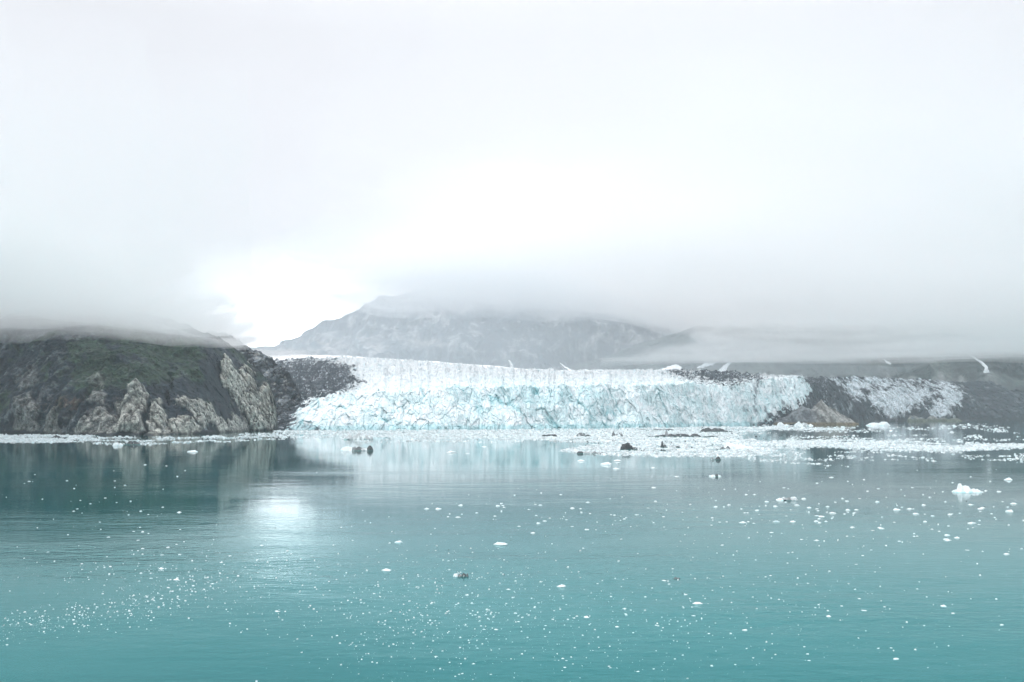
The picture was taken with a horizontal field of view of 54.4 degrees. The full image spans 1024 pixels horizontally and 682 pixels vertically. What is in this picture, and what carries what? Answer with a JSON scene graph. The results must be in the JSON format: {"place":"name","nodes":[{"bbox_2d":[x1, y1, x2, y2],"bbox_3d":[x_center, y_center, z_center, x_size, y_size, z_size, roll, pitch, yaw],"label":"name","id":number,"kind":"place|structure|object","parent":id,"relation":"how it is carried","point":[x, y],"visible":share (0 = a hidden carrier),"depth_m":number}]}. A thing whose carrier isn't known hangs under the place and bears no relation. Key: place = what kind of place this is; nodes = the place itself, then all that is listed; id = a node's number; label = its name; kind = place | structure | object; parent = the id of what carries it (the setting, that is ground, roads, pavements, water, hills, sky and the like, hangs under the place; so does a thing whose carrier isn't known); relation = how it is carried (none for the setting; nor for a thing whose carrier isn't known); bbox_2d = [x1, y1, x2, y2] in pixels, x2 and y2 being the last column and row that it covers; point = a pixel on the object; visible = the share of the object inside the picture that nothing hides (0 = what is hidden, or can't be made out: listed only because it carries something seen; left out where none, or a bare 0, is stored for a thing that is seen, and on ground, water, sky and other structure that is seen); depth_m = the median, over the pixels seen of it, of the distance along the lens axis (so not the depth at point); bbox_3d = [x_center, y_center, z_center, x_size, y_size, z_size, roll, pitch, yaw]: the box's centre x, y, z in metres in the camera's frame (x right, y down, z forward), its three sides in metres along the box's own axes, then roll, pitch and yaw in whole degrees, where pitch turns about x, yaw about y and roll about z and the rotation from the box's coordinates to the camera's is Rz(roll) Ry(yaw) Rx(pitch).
{"place":"outdoors","nodes":[
{"label":"outdoors","id":0,"kind":"place"},
{"bbox_2d":[0,284,277,434],"bbox_3d":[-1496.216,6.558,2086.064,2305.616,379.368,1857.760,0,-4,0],"label":"hillside","id":1,"kind":"structure","parent":0,"point":[77,364],"depth_m":1325.85},
{"bbox_2d":[175,320,301,415],"bbox_3d":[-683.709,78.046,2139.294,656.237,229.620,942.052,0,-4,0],"label":"hill shoulder","id":2,"kind":"object","parent":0,"point":[285,390],"visible":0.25,"depth_m":1803.44},
{"bbox_2d":[268,354,526,369],"bbox_3d":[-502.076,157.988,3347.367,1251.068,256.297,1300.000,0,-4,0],"label":"snowfield","id":3,"kind":"structure","parent":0,"point":[284,357],"depth_m":3481.53},
{"bbox_2d":[250,281,708,369],"bbox_3d":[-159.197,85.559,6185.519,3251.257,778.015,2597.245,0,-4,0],"label":"mountain","id":4,"kind":"structure","parent":0,"point":[544,325],"depth_m":5456.08},
{"bbox_2d":[0,420,1023,681],"bbox_3d":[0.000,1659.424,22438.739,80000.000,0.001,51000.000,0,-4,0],"label":"water","id":5,"kind":"structure","parent":0,"point":[266,504],"depth_m":169.85},
{"bbox_2d":[112,442,122,445],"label":"iceberg","id":6,"kind":"object","parent":5,"relation":"on","point":[117,444],"visible":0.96,"depth_m":778.93},
{"bbox_2d":[125,441,141,444],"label":"iceberg","id":7,"kind":"object","parent":5,"relation":"on","point":[133,443],"visible":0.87,"depth_m":800.09},
{"bbox_2d":[340,445,373,450],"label":"iceberg","id":8,"kind":"object","parent":5,"relation":"on","point":[368,448],"visible":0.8,"depth_m":670.46},
{"bbox_2d":[344,433,373,439],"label":"iceberg","id":9,"kind":"object","parent":5,"relation":"on","point":[359,436],"visible":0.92,"depth_m":956.01},
{"bbox_2d":[453,573,468,576],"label":"iceberg","id":10,"kind":"object","parent":5,"relation":"on","point":[460,575],"visible":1,"depth_m":153.02},
{"bbox_2d":[493,542,507,545],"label":"ice floe","id":11,"kind":"object","parent":5,"relation":"on","point":[500,543],"visible":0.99,"depth_m":189.67},
{"bbox_2d":[0,423,1023,466],"bbox_3d":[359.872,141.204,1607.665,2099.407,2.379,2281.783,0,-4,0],"label":"brash ice","id":12,"kind":"structure","parent":5,"relation":"on","point":[720,439],"depth_m":925.10},
{"bbox_2d":[2,469,1023,681],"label":"ice fragments","id":13,"kind":"object","parent":5,"relation":"on","point":[435,592],"visible":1,"depth_m":132.72},
{"bbox_2d":[274,355,828,428],"bbox_3d":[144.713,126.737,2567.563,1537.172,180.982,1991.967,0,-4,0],"label":"glacier","id":14,"kind":"object","parent":5,"relation":"on","point":[346,392],"visible":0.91,"depth_m":1925.09},
{"bbox_2d":[658,364,681,370],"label":"snow patch","id":15,"kind":"object","parent":14,"relation":"on","point":[675,367],"visible":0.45,"depth_m":2531.80},
{"bbox_2d":[576,433,589,436],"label":"iceberg","id":16,"kind":"object","parent":5,"relation":"on","point":[580,434],"visible":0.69,"depth_m":1082.06},
{"bbox_2d":[577,451,606,453],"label":"iceberg","id":17,"kind":"object","parent":5,"relation":"on","point":[581,452],"visible":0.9,"depth_m":620.96},
{"bbox_2d":[620,443,637,450],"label":"iceberg","id":18,"kind":"object","parent":5,"relation":"on","point":[627,446],"visible":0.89,"depth_m":675.51},
{"bbox_2d":[573,427,759,450],"bbox_3d":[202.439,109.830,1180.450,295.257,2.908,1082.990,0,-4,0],"label":"dark ice fragments","id":19,"kind":"object","parent":5,"relation":"on","point":[671,442],"visible":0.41,"depth_m":907.33},
{"bbox_2d":[661,441,680,447],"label":"iceberg","id":20,"kind":"object","parent":5,"relation":"on","point":[665,446],"visible":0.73,"depth_m":721.07},
{"bbox_2d":[648,430,717,437],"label":"iceberg","id":21,"kind":"object","parent":5,"relation":"on","point":[666,434],"visible":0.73,"depth_m":1041.18},
{"bbox_2d":[700,427,732,431],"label":"iceberg","id":22,"kind":"object","parent":5,"relation":"on","point":[707,429],"visible":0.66,"depth_m":1338.32},
{"bbox_2d":[724,443,752,448],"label":"iceberg","id":23,"kind":"object","parent":5,"relation":"on","point":[734,446],"visible":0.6,"depth_m":702.70},
{"bbox_2d":[776,497,797,500],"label":"iceberg","id":24,"kind":"object","parent":5,"relation":"on","point":[789,499],"visible":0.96,"depth_m":287.30},
{"bbox_2d":[794,421,812,425],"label":"iceberg","id":25,"kind":"object","parent":5,"relation":"on","point":[798,423],"visible":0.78,"depth_m":1998.74},
{"bbox_2d":[773,399,858,424],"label":"rock outcrop","id":26,"kind":"object","parent":5,"relation":"on","point":[820,412],"visible":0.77,"depth_m":2239.98},
{"bbox_2d":[866,422,889,425],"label":"iceberg","id":27,"kind":"object","parent":5,"relation":"on","point":[880,424],"visible":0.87,"depth_m":2054.19},
{"bbox_2d":[907,416,925,420],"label":"rock outcrop","id":28,"kind":"object","parent":5,"relation":"on","point":[913,418],"visible":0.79,"depth_m":3171.02},
{"bbox_2d":[926,416,961,420],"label":"rock outcrop","id":29,"kind":"object","parent":5,"relation":"on","point":[931,418],"visible":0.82,"depth_m":3277.28},
{"bbox_2d":[951,483,982,492],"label":"iceberg","id":30,"kind":"object","parent":5,"relation":"on","point":[963,489],"visible":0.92,"depth_m":316.57},
{"bbox_2d":[0,0,1023,346],"label":"sky","id":31,"kind":"structure","parent":0,"point":[258,173]},
{"bbox_2d":[562,279,1023,390],"bbox_3d":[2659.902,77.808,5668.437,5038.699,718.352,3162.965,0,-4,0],"label":"slope","id":32,"kind":"structure","parent":0,"point":[908,330],"depth_m":4506.80},
{"bbox_2d":[697,357,717,368],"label":"snow patch","id":33,"kind":"object","parent":32,"relation":"on","point":[713,361],"visible":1,"depth_m":4384.20},
{"bbox_2d":[718,361,731,371],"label":"snow patch","id":34,"kind":"object","parent":32,"relation":"on","point":[724,367],"visible":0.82,"depth_m":4301.81},
{"bbox_2d":[955,337,989,372],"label":"snow patch","id":35,"kind":"object","parent":32,"relation":"on","point":[986,370],"visible":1,"depth_m":4196.99},
{"bbox_2d":[818,375,1023,421],"bbox_3d":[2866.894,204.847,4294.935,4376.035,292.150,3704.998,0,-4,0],"label":"moraine slope","id":36,"kind":"structure","parent":0,"point":[854,398],"depth_m":3468.33}
]}

